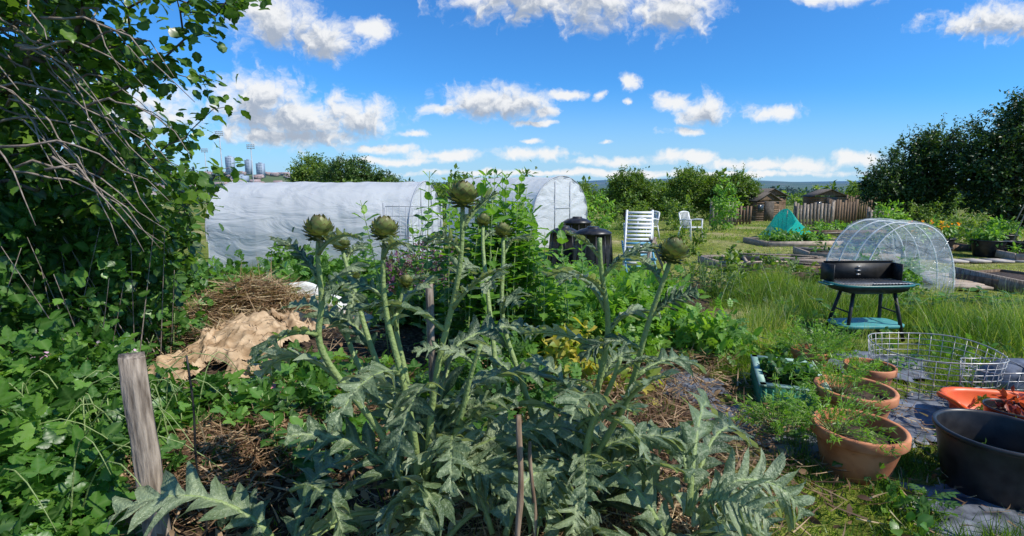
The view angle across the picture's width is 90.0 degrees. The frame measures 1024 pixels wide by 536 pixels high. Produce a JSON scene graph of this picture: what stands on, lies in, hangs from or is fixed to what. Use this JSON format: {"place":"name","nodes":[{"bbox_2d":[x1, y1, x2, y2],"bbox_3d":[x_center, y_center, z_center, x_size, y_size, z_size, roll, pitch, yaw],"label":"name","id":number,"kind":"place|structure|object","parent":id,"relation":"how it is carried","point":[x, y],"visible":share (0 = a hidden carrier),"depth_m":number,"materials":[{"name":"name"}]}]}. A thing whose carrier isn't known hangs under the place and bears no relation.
{"place":"outdoors","nodes":[
{"label":"outdoors","id":0,"kind":"place"},
{"bbox_2d":[0,0,1023,182],"label":"sky","id":1,"kind":"structure","parent":0,"point":[785,90],"materials":[{"name":"blue"}]},
{"bbox_2d":[10,174,1023,535],"bbox_3d":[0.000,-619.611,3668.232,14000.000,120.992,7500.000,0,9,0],"label":"ground","id":2,"kind":"structure","parent":0,"point":[410,336],"depth_m":4.34,"materials":[{"name":"soil"}]},
{"bbox_2d":[0,166,224,413],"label":"hawthorn hedge","id":3,"kind":"object","parent":2,"relation":"on","point":[103,300],"visible":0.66,"depth_m":3.98,"materials":[{"name":"green plant"}]},
{"bbox_2d":[0,275,241,381],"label":"nettle patch","id":4,"kind":"object","parent":2,"relation":"on","point":[153,345],"visible":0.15,"depth_m":4.61,"materials":[{"name":"green plant"}]},
{"bbox_2d":[0,0,271,298],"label":"plum tree","id":5,"kind":"object","parent":2,"relation":"on","point":[86,43],"visible":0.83,"depth_m":3.56,"materials":[{"name":"green plant"}]},
{"bbox_2d":[118,351,170,535],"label":"wooden post","id":6,"kind":"object","parent":2,"relation":"on","point":[140,418],"visible":0.81,"depth_m":2.23,"materials":[{"name":"grey wood"}]},
{"bbox_2d":[0,319,348,535],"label":"bramble bush","id":7,"kind":"object","parent":2,"relation":"on","point":[65,447],"visible":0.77,"depth_m":2.71,"materials":[{"name":"green plant"}]},
{"bbox_2d":[147,326,215,383],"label":"cardboard mulch","id":8,"kind":"object","parent":2,"relation":"on","point":[168,359],"visible":0.56,"depth_m":4.31,"materials":[{"name":"cardboard"}]},
{"bbox_2d":[186,355,208,535],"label":"metal stake","id":9,"kind":"object","parent":2,"relation":"on","point":[194,429],"visible":0.75,"depth_m":2.28,"materials":[{"name":"black metal"}]},
{"bbox_2d":[118,171,289,194],"bbox_3d":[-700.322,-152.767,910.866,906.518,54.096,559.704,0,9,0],"label":"distant town","id":10,"kind":"object","parent":2,"relation":"on","point":[258,177],"visible":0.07,"depth_m":959.54,"materials":[{"name":"brick"}]},
{"bbox_2d":[148,293,338,353],"bbox_3d":[-2.900,0.513,5.650,2.000,0.535,1.400,0,9,0],"label":"soil heap","id":11,"kind":"object","parent":2,"relation":"on","point":[251,310],"visible":0.06,"depth_m":5.42,"materials":[{"name":"soil"}]},
{"bbox_2d":[122,350,379,493],"bbox_3d":[-1.545,0.949,3.482,1.420,0.364,1.708,1,9,5],"label":"weed patch","id":12,"kind":"object","parent":2,"relation":"on","point":[275,420],"visible":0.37,"depth_m":3.25,"materials":[{"name":"green plant"}]},
{"bbox_2d":[146,320,356,394],"bbox_3d":[-2.550,0.713,4.973,2.000,0.334,2.000,0,9,0],"label":"soil heap","id":13,"kind":"object","parent":2,"relation":"on","point":[218,365],"visible":0.09,"depth_m":4.86,"materials":[{"name":"soil"}]},
{"bbox_2d":[197,311,309,363],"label":"cardboard mulch","id":14,"kind":"object","parent":2,"relation":"on","point":[241,343],"visible":0.69,"depth_m":4.54,"materials":[{"name":"cardboard"}]},
{"bbox_2d":[106,449,413,535],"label":"globe artichoke plant","id":15,"kind":"object","parent":2,"relation":"on","point":[239,507],"visible":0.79,"depth_m":2.12,"materials":[{"name":"green plant"}]},
{"bbox_2d":[1,227,551,338],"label":"weed patch","id":16,"kind":"object","parent":2,"relation":"on","point":[289,265],"visible":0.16,"depth_m":7.16,"materials":[{"name":"green plant"}]},
{"bbox_2d":[131,347,455,487],"bbox_3d":[-1.342,0.960,3.665,1.851,0.448,2.079,0,9,0],"label":"weed patch","id":17,"kind":"object","parent":2,"relation":"on","point":[240,411],"visible":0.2,"depth_m":3.36,"materials":[{"name":"green plant"}]},
{"bbox_2d":[267,308,330,329],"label":"cardboard mulch","id":18,"kind":"object","parent":2,"relation":"on","point":[293,321],"visible":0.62,"depth_m":5.03,"materials":[{"name":"cardboard"}]},
{"bbox_2d":[283,149,330,181],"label":"broadleaf tree","id":19,"kind":"object","parent":2,"relation":"on","point":[299,171],"visible":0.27,"depth_m":43.28,"materials":[{"name":"green plant"}]},
{"bbox_2d":[205,180,440,274],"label":"polytunnel","id":20,"kind":"structure","parent":2,"relation":"on","point":[251,217],"depth_m":9.13,"materials":[{"name":"white plastic"}]},
{"bbox_2d":[282,281,372,321],"bbox_3d":[-2.600,0.416,6.343,2.000,0.507,0.500,0,9,0],"label":"white plastic sheet","id":21,"kind":"object","parent":2,"relation":"on","point":[366,315],"visible":0.09,"depth_m":6.26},
{"bbox_2d":[305,152,403,182],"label":"broadleaf tree","id":22,"kind":"object","parent":2,"relation":"on","point":[334,171],"visible":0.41,"depth_m":40.64,"materials":[{"name":"green plant"}]},
{"bbox_2d":[382,203,443,289],"bbox_3d":[-1.550,-0.316,8.065,0.928,1.400,0.042,0,9,0],"label":"wire trellis","id":23,"kind":"object","parent":2,"relation":"on","point":[406,225],"visible":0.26,"depth_m":7.99,"materials":[{"name":"grey metal"}]},
{"bbox_2d":[386,216,449,325],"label":"jerusalem artichoke plants","id":24,"kind":"object","parent":2,"relation":"on","point":[415,266],"visible":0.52,"depth_m":5.97,"materials":[{"name":"green plant"}]},
{"bbox_2d":[385,237,456,296],"bbox_3d":[-1.266,0.099,7.146,1.115,1.066,0.998,0,9,0],"label":"purple salvia","id":25,"kind":"object","parent":2,"relation":"on","point":[389,265],"visible":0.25,"depth_m":7.05,"materials":[{"name":"plant"}]},
{"bbox_2d":[247,180,600,535],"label":"globe artichoke plant","id":26,"kind":"object","parent":2,"relation":"on","point":[404,407],"visible":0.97,"depth_m":2.06,"materials":[{"name":"green plant"}]},
{"bbox_2d":[425,278,437,463],"bbox_3d":[-0.415,0.663,2.712,0.054,1.242,0.092,-2,9,-15],"label":"wooden stake","id":27,"kind":"object","parent":2,"relation":"on","point":[430,325],"visible":0.28,"depth_m":2.66,"materials":[{"name":"grey wood"}]},
{"bbox_2d":[352,167,597,367],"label":"jerusalem artichoke plants","id":28,"kind":"object","parent":2,"relation":"on","point":[521,274],"visible":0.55,"depth_m":4.81,"materials":[{"name":"green plant"}]},
{"bbox_2d":[366,414,603,535],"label":"globe artichoke plant","id":29,"kind":"object","parent":2,"relation":"on","point":[405,491],"visible":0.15,"depth_m":2.10,"materials":[{"name":"green plant"}]},
{"bbox_2d":[446,175,586,247],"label":"polytunnel","id":30,"kind":"structure","parent":2,"relation":"on","point":[561,198],"depth_m":13.89,"materials":[{"name":"white plastic"}]},
{"bbox_2d":[514,414,523,535],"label":"wooden stake","id":31,"kind":"object","parent":2,"relation":"on","point":[520,494],"visible":1,"depth_m":1.88,"materials":[{"name":"brown wood"}]},
{"bbox_2d":[395,316,650,430],"bbox_3d":[0.117,0.764,4.113,1.776,0.762,2.364,3,10,19],"label":"weed patch","id":32,"kind":"object","parent":2,"relation":"on","point":[522,349],"visible":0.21,"depth_m":3.87,"materials":[{"name":"green plant"}]},
{"bbox_2d":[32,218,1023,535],"bbox_3d":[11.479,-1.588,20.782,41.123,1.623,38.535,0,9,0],"label":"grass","id":33,"kind":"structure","parent":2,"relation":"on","point":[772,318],"depth_m":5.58,"materials":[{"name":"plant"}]},
{"bbox_2d":[528,441,536,535],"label":"wooden stake","id":34,"kind":"object","parent":2,"relation":"on","point":[532,480],"visible":0.94,"depth_m":1.93,"materials":[{"name":"brown wood"}]},
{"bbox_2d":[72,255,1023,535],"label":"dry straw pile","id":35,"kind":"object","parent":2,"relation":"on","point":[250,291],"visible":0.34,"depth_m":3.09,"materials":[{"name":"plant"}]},
{"bbox_2d":[223,346,286,386],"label":"cardboard mulch","id":36,"kind":"object","parent":35,"relation":"on","point":[239,364],"visible":0.22,"depth_m":4.17,"materials":[{"name":"cardboard"}]},
{"bbox_2d":[548,226,576,265],"bbox_3d":[1.120,-0.490,11.059,0.676,0.830,0.676,9,13,44],"label":"compost bin","id":37,"kind":"object","parent":2,"relation":"on","point":[554,243],"visible":0.45,"depth_m":10.81,"materials":[{"name":"black plastic"}]},
{"bbox_2d":[117,160,1018,210],"bbox_3d":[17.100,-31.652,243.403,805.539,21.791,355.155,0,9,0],"label":"distant woodland","id":38,"kind":"object","parent":2,"relation":"on","point":[795,197],"visible":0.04,"depth_m":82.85,"materials":[{"name":"green plant"}]},
{"bbox_2d":[434,213,708,535],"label":"globe artichoke plant","id":39,"kind":"object","parent":2,"relation":"on","point":[583,468],"visible":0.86,"depth_m":2.09,"materials":[{"name":"green plant"}]},
{"bbox_2d":[563,216,590,230],"bbox_3d":[1.600,-0.799,12.630,0.824,0.930,0.824,0,9,0],"label":"compost bin","id":40,"kind":"object","parent":2,"relation":"on","point":[577,223],"visible":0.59,"depth_m":12.31,"materials":[{"name":"black plastic"}]},
{"bbox_2d":[571,226,612,270],"bbox_3d":[1.620,-0.397,10.264,0.864,0.870,0.864,0,9,0],"label":"compost bin","id":41,"kind":"object","parent":2,"relation":"on","point":[591,234],"visible":0.7,"depth_m":9.95,"materials":[{"name":"black plastic"}]},
{"bbox_2d":[528,317,667,405],"bbox_3d":[0.757,0.839,4.414,1.328,0.812,0.896,5,10,29],"label":"yellowing squash plant","id":42,"kind":"object","parent":2,"relation":"on","point":[566,350],"visible":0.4,"depth_m":4.37,"materials":[{"name":"yellow plant"}]},
{"bbox_2d":[602,165,657,219],"bbox_3d":[7.560,-4.770,32.633,3.700,3.697,3.118,0,9,0],"label":"broadleaf tree","id":43,"kind":"object","parent":2,"relation":"on","point":[634,182],"visible":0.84,"depth_m":32.17,"materials":[{"name":"green plant"}]},
{"bbox_2d":[315,172,965,221],"bbox_3d":[9.290,-4.093,33.755,49.534,4.369,14.474,0,9,0],"label":"hedge","id":44,"kind":"object","parent":2,"relation":"on","point":[441,192],"visible":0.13,"depth_m":36.29,"materials":[{"name":"green plant"}]},
{"bbox_2d":[621,210,672,276],"bbox_3d":[2.570,-0.501,10.047,0.962,1.272,1.327,0,9,0],"label":"slatted deck chair","id":45,"kind":"object","parent":2,"relation":"on","point":[652,239],"visible":0.63,"depth_m":9.91,"materials":[{"name":"white plastic"}]},
{"bbox_2d":[525,245,774,368],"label":"potato plants","id":46,"kind":"object","parent":2,"relation":"on","point":[712,335],"visible":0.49,"depth_m":5.01,"materials":[{"name":"green plant"}]},
{"bbox_2d":[545,388,814,535],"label":"globe artichoke plant","id":47,"kind":"object","parent":2,"relation":"on","point":[734,502],"visible":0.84,"depth_m":2.14,"materials":[{"name":"green plant"}]},
{"bbox_2d":[643,366,732,409],"bbox_3d":[1.450,0.965,4.304,0.780,0.058,1.300,-2,9,-11],"label":"weed membrane","id":48,"kind":"object","parent":2,"relation":"on","point":[693,385],"visible":0.27,"depth_m":4.23,"materials":[{"name":"fabric"}]},
{"bbox_2d":[677,211,702,239],"bbox_3d":[5.434,-1.287,15.619,0.568,0.885,0.603,-5,10,-28],"label":"garden chair","id":49,"kind":"object","parent":2,"relation":"on","point":[687,219],"visible":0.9,"depth_m":15.68,"materials":[{"name":"white plastic"}]},
{"bbox_2d":[660,160,730,218],"bbox_3d":[12.223,-5.027,33.623,5.239,4.016,3.108,0,9,0],"label":"broadleaf tree","id":50,"kind":"object","parent":2,"relation":"on","point":[690,182],"visible":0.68,"depth_m":33.03,"materials":[{"name":"green plant"}]},
{"bbox_2d":[701,163,764,213],"bbox_3d":[14.044,-4.775,32.650,4.061,3.821,2.936,0,9,0],"label":"broadleaf tree","id":51,"kind":"object","parent":2,"relation":"on","point":[747,185],"visible":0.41,"depth_m":32.15,"materials":[{"name":"green plant"}]},
{"bbox_2d":[673,248,792,300],"bbox_3d":[3.077,0.101,7.684,2.438,0.699,1.558,-5,10,-29],"label":"nettle patch","id":52,"kind":"object","parent":2,"relation":"on","point":[705,284],"visible":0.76,"depth_m":7.76,"materials":[{"name":"green plant"}]},
{"bbox_2d":[698,248,786,268],"bbox_3d":[5.000,-0.224,11.006,1.645,0.447,1.130,-1,9,-6],"label":"raised bed","id":53,"kind":"object","parent":2,"relation":"on","point":[713,257],"visible":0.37,"depth_m":10.84,"materials":[{"name":"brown wood"}]},
{"bbox_2d":[581,176,912,231],"bbox_3d":[8.020,-2.341,19.098,14.002,2.149,3.333,-2,9,-12],"label":"lime shrub","id":54,"kind":"object","parent":2,"relation":"on","point":[725,202],"visible":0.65,"depth_m":19.15,"materials":[{"name":"green plant"}]},
{"bbox_2d":[738,192,781,221],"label":"garden shed","id":55,"kind":"structure","parent":2,"relation":"on","point":[766,208],"depth_m":31.94,"materials":[{"name":"brown wood"}]},
{"bbox_2d":[704,401,819,458],"bbox_3d":[1.750,1.079,3.563,1.040,0.041,1.170,-3,9,-17],"label":"weed membrane","id":56,"kind":"object","parent":2,"relation":"on","point":[814,446],"visible":0.16,"depth_m":3.39,"materials":[{"name":"fabric"}]},
{"bbox_2d":[759,188,787,210],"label":"garden shed","id":57,"kind":"structure","parent":2,"relation":"on","point":[778,194],"depth_m":36.78,"materials":[{"name":"brown wood"}]},
{"bbox_2d":[726,372,826,441],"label":"carrot plants","id":58,"kind":"object","parent":2,"relation":"on","point":[773,425],"visible":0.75,"depth_m":3.39,"materials":[{"name":"green plant"}]},
{"bbox_2d":[732,255,821,281],"bbox_3d":[4.904,-0.007,9.325,1.545,0.421,1.024,3,9,17],"label":"raised bed","id":59,"kind":"object","parent":2,"relation":"on","point":[769,263],"visible":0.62,"depth_m":9.25,"materials":[{"name":"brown wood"}]},
{"bbox_2d":[759,209,810,236],"bbox_3d":[8.880,-1.430,16.479,1.440,0.969,1.600,0,9,0],"label":"crop netting","id":60,"kind":"object","parent":2,"relation":"on","point":[784,219],"visible":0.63,"depth_m":16.25,"materials":[{"name":"teal fabric"}]},
{"bbox_2d":[750,354,831,416],"bbox_3d":[2.140,0.910,3.991,0.470,0.214,0.710,3,10,20],"label":"green crate","id":61,"kind":"object","parent":2,"relation":"on","point":[761,383],"visible":0.37,"depth_m":3.74,"materials":[{"name":"plastic"}]},
{"bbox_2d":[759,351,817,386],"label":"salad plants","id":62,"kind":"object","parent":61,"relation":"in","point":[802,368],"visible":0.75,"depth_m":3.88,"materials":[{"name":"green plant"}]},
{"bbox_2d":[743,227,843,246],"bbox_3d":[8.297,-0.938,15.071,2.445,0.556,1.410,-1,9,-6],"label":"raised bed","id":63,"kind":"object","parent":2,"relation":"on","point":[782,238],"visible":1,"depth_m":14.70,"materials":[{"name":"plant"}]},
{"bbox_2d":[742,255,847,265],"bbox_3d":[5.900,-0.052,10.319,2.245,0.160,1.245,3,10,20],"label":"raised bed","id":64,"kind":"object","parent":2,"relation":"on","point":[746,258],"visible":0.09,"depth_m":10.72,"materials":[{"name":"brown wood"}]},
{"bbox_2d":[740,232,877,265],"bbox_3d":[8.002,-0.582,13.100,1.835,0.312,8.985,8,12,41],"label":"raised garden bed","id":65,"kind":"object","parent":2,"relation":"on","point":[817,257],"visible":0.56,"depth_m":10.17,"materials":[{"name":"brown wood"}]},
{"bbox_2d":[790,344,831,374],"bbox_3d":[2.640,0.823,4.535,0.320,0.220,0.320,0,9,0],"label":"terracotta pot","id":66,"kind":"object","parent":2,"relation":"on","point":[793,351],"visible":0.34,"depth_m":4.44,"materials":[{"name":"ceramic"}]},
{"bbox_2d":[763,311,863,362],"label":"carrot plants","id":67,"kind":"object","parent":66,"relation":"in","point":[827,346],"visible":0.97,"depth_m":4.43,"materials":[{"name":"green plant"}]},
{"bbox_2d":[793,200,835,226],"bbox_3d":[13.146,-2.332,22.308,1.620,1.214,0.114,2,9,11],"label":"pallet fence","id":68,"kind":"object","parent":2,"relation":"on","point":[796,210],"visible":0.66,"depth_m":22.25,"materials":[{"name":"brown wood"}]},
{"bbox_2d":[610,188,1023,289],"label":"garden shrubs","id":69,"kind":"object","parent":2,"relation":"on","point":[733,259],"visible":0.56,"depth_m":16.36,"materials":[{"name":"green plant"}]},
{"bbox_2d":[801,189,849,219],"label":"garden shed","id":70,"kind":"structure","parent":2,"relation":"on","point":[819,196],"depth_m":35.88,"materials":[{"name":"brown wood"}]},
{"bbox_2d":[826,199,858,223],"bbox_3d":[14.731,-2.461,22.848,1.177,1.218,0.114,2,9,10],"label":"pallet fence","id":71,"kind":"object","parent":2,"relation":"on","point":[849,210],"visible":0.56,"depth_m":22.77,"materials":[{"name":"brown wood"}]},
{"bbox_2d":[801,218,886,234],"bbox_3d":[11.500,-1.491,18.500,3.113,0.583,1.703,0,9,0],"label":"raised bed","id":72,"kind":"object","parent":2,"relation":"on","point":[836,227],"visible":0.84,"depth_m":18.06,"materials":[{"name":"plant"}]},
{"bbox_2d":[793,238,900,261],"bbox_3d":[7.715,-0.466,11.903,1.862,0.484,1.207,2,9,11],"label":"raised bed","id":73,"kind":"object","parent":2,"relation":"on","point":[849,253],"visible":0.81,"depth_m":11.66,"materials":[{"name":"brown wood"}]},
{"bbox_2d":[845,195,875,221],"bbox_3d":[20.996,-3.418,29.628,3.131,1.627,0.114,1,9,9],"label":"pallet fence","id":74,"kind":"object","parent":2,"relation":"on","point":[861,216],"visible":0.16,"depth_m":29.70,"materials":[{"name":"brown wood"}]},
{"bbox_2d":[810,408,911,485],"bbox_3d":[2.020,1.054,3.002,0.490,0.280,0.490,0,9,0],"label":"terracotta pot","id":75,"kind":"object","parent":2,"relation":"on","point":[860,458],"visible":0.81,"depth_m":2.87,"materials":[{"name":"ceramic"}]},
{"bbox_2d":[768,365,908,456],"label":"carrot plants","id":76,"kind":"object","parent":75,"relation":"in","point":[842,413],"visible":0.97,"depth_m":2.99,"materials":[{"name":"green plant"}]},
{"bbox_2d":[818,260,919,340],"bbox_3d":[3.930,0.355,5.676,1.016,0.831,0.475,0,9,0],"label":"barbecue grill","id":77,"kind":"object","parent":2,"relation":"on","point":[879,277],"visible":0.99,"depth_m":5.73,"materials":[{"name":"black metal"}]},
{"bbox_2d":[843,357,897,385],"bbox_3d":[2.860,0.890,4.110,0.360,0.240,0.360,0,9,0],"label":"terracotta pot","id":78,"kind":"object","parent":2,"relation":"on","point":[880,376],"visible":0.42,"depth_m":3.96,"materials":[{"name":"ceramic"}]},
{"bbox_2d":[848,354,903,372],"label":"carrot plants","id":79,"kind":"object","parent":78,"relation":"in","point":[857,361],"visible":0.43,"depth_m":4.06,"materials":[{"name":"green plant"}]},
{"bbox_2d":[724,284,1023,317],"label":"nettle patch","id":80,"kind":"object","parent":2,"relation":"on","point":[949,297],"visible":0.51,"depth_m":6.97,"materials":[{"name":"green plant"}]},
{"bbox_2d":[732,282,1023,535],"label":"lawn weeds","id":81,"kind":"object","parent":2,"relation":"on","point":[925,520],"visible":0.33,"depth_m":3.07,"materials":[{"name":"green plant"}]},
{"bbox_2d":[828,350,930,381],"bbox_3d":[3.300,0.864,4.693,1.560,0.062,1.040,-1,9,-6],"label":"weed membrane","id":82,"kind":"object","parent":2,"relation":"on","point":[911,373],"visible":0.26,"depth_m":4.60,"materials":[{"name":"fabric"}]},
{"bbox_2d":[822,219,954,296],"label":"cloche tunnel","id":83,"kind":"structure","parent":2,"relation":"on","point":[900,226],"depth_m":7.83,"materials":[{"name":"white plastic"}]},
{"bbox_2d":[854,246,935,297],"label":"lettuce plants","id":84,"kind":"object","parent":2,"relation":"on","point":[910,271],"visible":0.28,"depth_m":7.85,"materials":[{"name":"green plant"}]},
{"bbox_2d":[838,230,971,250],"bbox_3d":[10.701,-0.784,14.060,2.645,0.542,1.463,1,9,6],"label":"raised bed","id":85,"kind":"object","parent":2,"relation":"on","point":[887,244],"visible":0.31,"depth_m":13.97,"materials":[{"name":"brown wood"}]},
{"bbox_2d":[892,239,927,257],"bbox_3d":[9.600,-0.471,12.379,0.687,0.420,0.687,0,9,0],"label":"black tub","id":86,"kind":"object","parent":2,"relation":"on","point":[910,246],"visible":0.69,"depth_m":12.15,"materials":[{"name":"plastic"}]},
{"bbox_2d":[852,113,977,225],"bbox_3d":[18.588,-4.458,23.611,5.334,5.271,3.416,0,9,0],"label":"broadleaf tree","id":87,"kind":"object","parent":2,"relation":"on","point":[918,178],"visible":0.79,"depth_m":23.12,"materials":[{"name":"green plant"}]},
{"bbox_2d":[887,391,948,447],"bbox_3d":[3.100,1.061,3.560,2.340,0.042,1.560,-1,9,-6],"label":"weed membrane","id":88,"kind":"object","parent":2,"relation":"on","point":[922,403],"visible":0.16,"depth_m":3.67,"materials":[{"name":"fabric"}]},
{"bbox_2d":[813,374,899,417],"bbox_3d":[2.380,0.963,3.575,0.500,0.280,0.500,0,9,0],"label":"terracotta pot","id":89,"kind":"object","parent":88,"relation":"on","point":[893,394],"visible":0.48,"depth_m":3.52,"materials":[{"name":"ceramic"}]},
{"bbox_2d":[781,343,888,395],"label":"carrot plants","id":90,"kind":"object","parent":89,"relation":"in","point":[860,371],"visible":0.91,"depth_m":3.56,"materials":[{"name":"green plant"}]},
{"bbox_2d":[936,387,1023,409],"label":"orange tub","id":91,"kind":"object","parent":88,"relation":"on","point":[960,397],"visible":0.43,"depth_m":3.67,"materials":[{"name":"plastic"}]},
{"bbox_2d":[982,398,1023,419],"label":"black pot","id":92,"kind":"object","parent":91,"relation":"in","point":[987,403],"visible":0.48,"depth_m":3.35,"materials":[{"name":"plastic"}]},
{"bbox_2d":[990,385,1023,415],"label":"red seedlings","id":93,"kind":"object","parent":92,"relation":"in","point":[1008,406],"visible":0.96,"depth_m":3.29,"materials":[{"name":"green plant"}]},
{"bbox_2d":[868,332,1009,400],"bbox_3d":[3.421,0.805,4.177,0.889,0.372,0.890,0,9,0],"label":"wire basket","id":94,"kind":"object","parent":2,"relation":"on","point":[917,359],"visible":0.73,"depth_m":4.08,"materials":[{"name":"metal"}]},
{"bbox_2d":[922,237,956,255],"bbox_3d":[10.500,-0.532,12.673,0.727,0.450,0.727,0,9,0],"label":"black tub","id":95,"kind":"object","parent":2,"relation":"on","point":[939,242],"visible":0.35,"depth_m":12.39,"materials":[{"name":"plastic"}]},
{"bbox_2d":[926,246,953,258],"bbox_3d":[10.000,-0.343,11.994,0.505,0.300,0.505,0,9,0],"label":"black tub","id":96,"kind":"object","parent":2,"relation":"on","point":[942,251],"visible":0.71,"depth_m":11.84,"materials":[{"name":"plastic"}]},
{"bbox_2d":[887,214,1023,247],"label":"marigold plants","id":97,"kind":"object","parent":2,"relation":"on","point":[991,231],"visible":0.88,"depth_m":12.40,"materials":[{"name":"green plant"}]},
{"bbox_2d":[889,481,1023,535],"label":"weed membrane","id":98,"kind":"object","parent":2,"relation":"on","point":[970,508],"visible":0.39,"depth_m":2.57,"materials":[{"name":"fabric"}]},
{"bbox_2d":[932,408,1023,510],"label":"black bucket","id":99,"kind":"object","parent":98,"relation":"on","point":[991,470],"visible":0.94,"depth_m":2.73,"materials":[{"name":"plastic"}]},
{"bbox_2d":[940,86,1023,228],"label":"broadleaf tree","id":100,"kind":"object","parent":2,"relation":"on","point":[998,172],"visible":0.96,"depth_m":21.21,"materials":[{"name":"green plant"}]},
{"bbox_2d":[949,269,1023,290],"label":"raised bed","id":101,"kind":"object","parent":2,"relation":"on","point":[991,282],"visible":0.56,"depth_m":8.94,"materials":[{"name":"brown wood"}]},
{"bbox_2d":[950,266,1023,293],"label":"timber edging","id":102,"kind":"object","parent":2,"relation":"on","point":[1017,285],"visible":0.67,"depth_m":8.37,"materials":[{"name":"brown wood"}]},
{"bbox_2d":[970,238,1007,257],"bbox_3d":[11.400,-0.481,12.276,0.687,0.400,0.687,0,9,0],"label":"black tub","id":103,"kind":"object","parent":2,"relation":"on","point":[985,248],"visible":0.86,"depth_m":12.08,"materials":[{"name":"plastic"}]},
{"bbox_2d":[959,357,1023,391],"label":"wire basket","id":104,"kind":"object","parent":2,"relation":"on","point":[979,366],"visible":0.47,"depth_m":3.94,"materials":[{"name":"metal"}]},
{"bbox_2d":[972,358,1023,391],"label":"compost sack","id":105,"kind":"object","parent":2,"relation":"on","point":[1013,367],"visible":0.6,"depth_m":3.97,"materials":[{"name":"plastic"}]},
{"bbox_2d":[995,241,1023,259],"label":"raised bed","id":106,"kind":"object","parent":2,"relation":"on","point":[1013,254],"visible":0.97,"depth_m":11.64,"materials":[{"name":"grey wood"}]},
{"bbox_2d":[915,258,1023,289],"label":"garden path","id":107,"kind":"structure","parent":0,"point":[930,280],"depth_m":9.23,"materials":[{"name":"concrete"}]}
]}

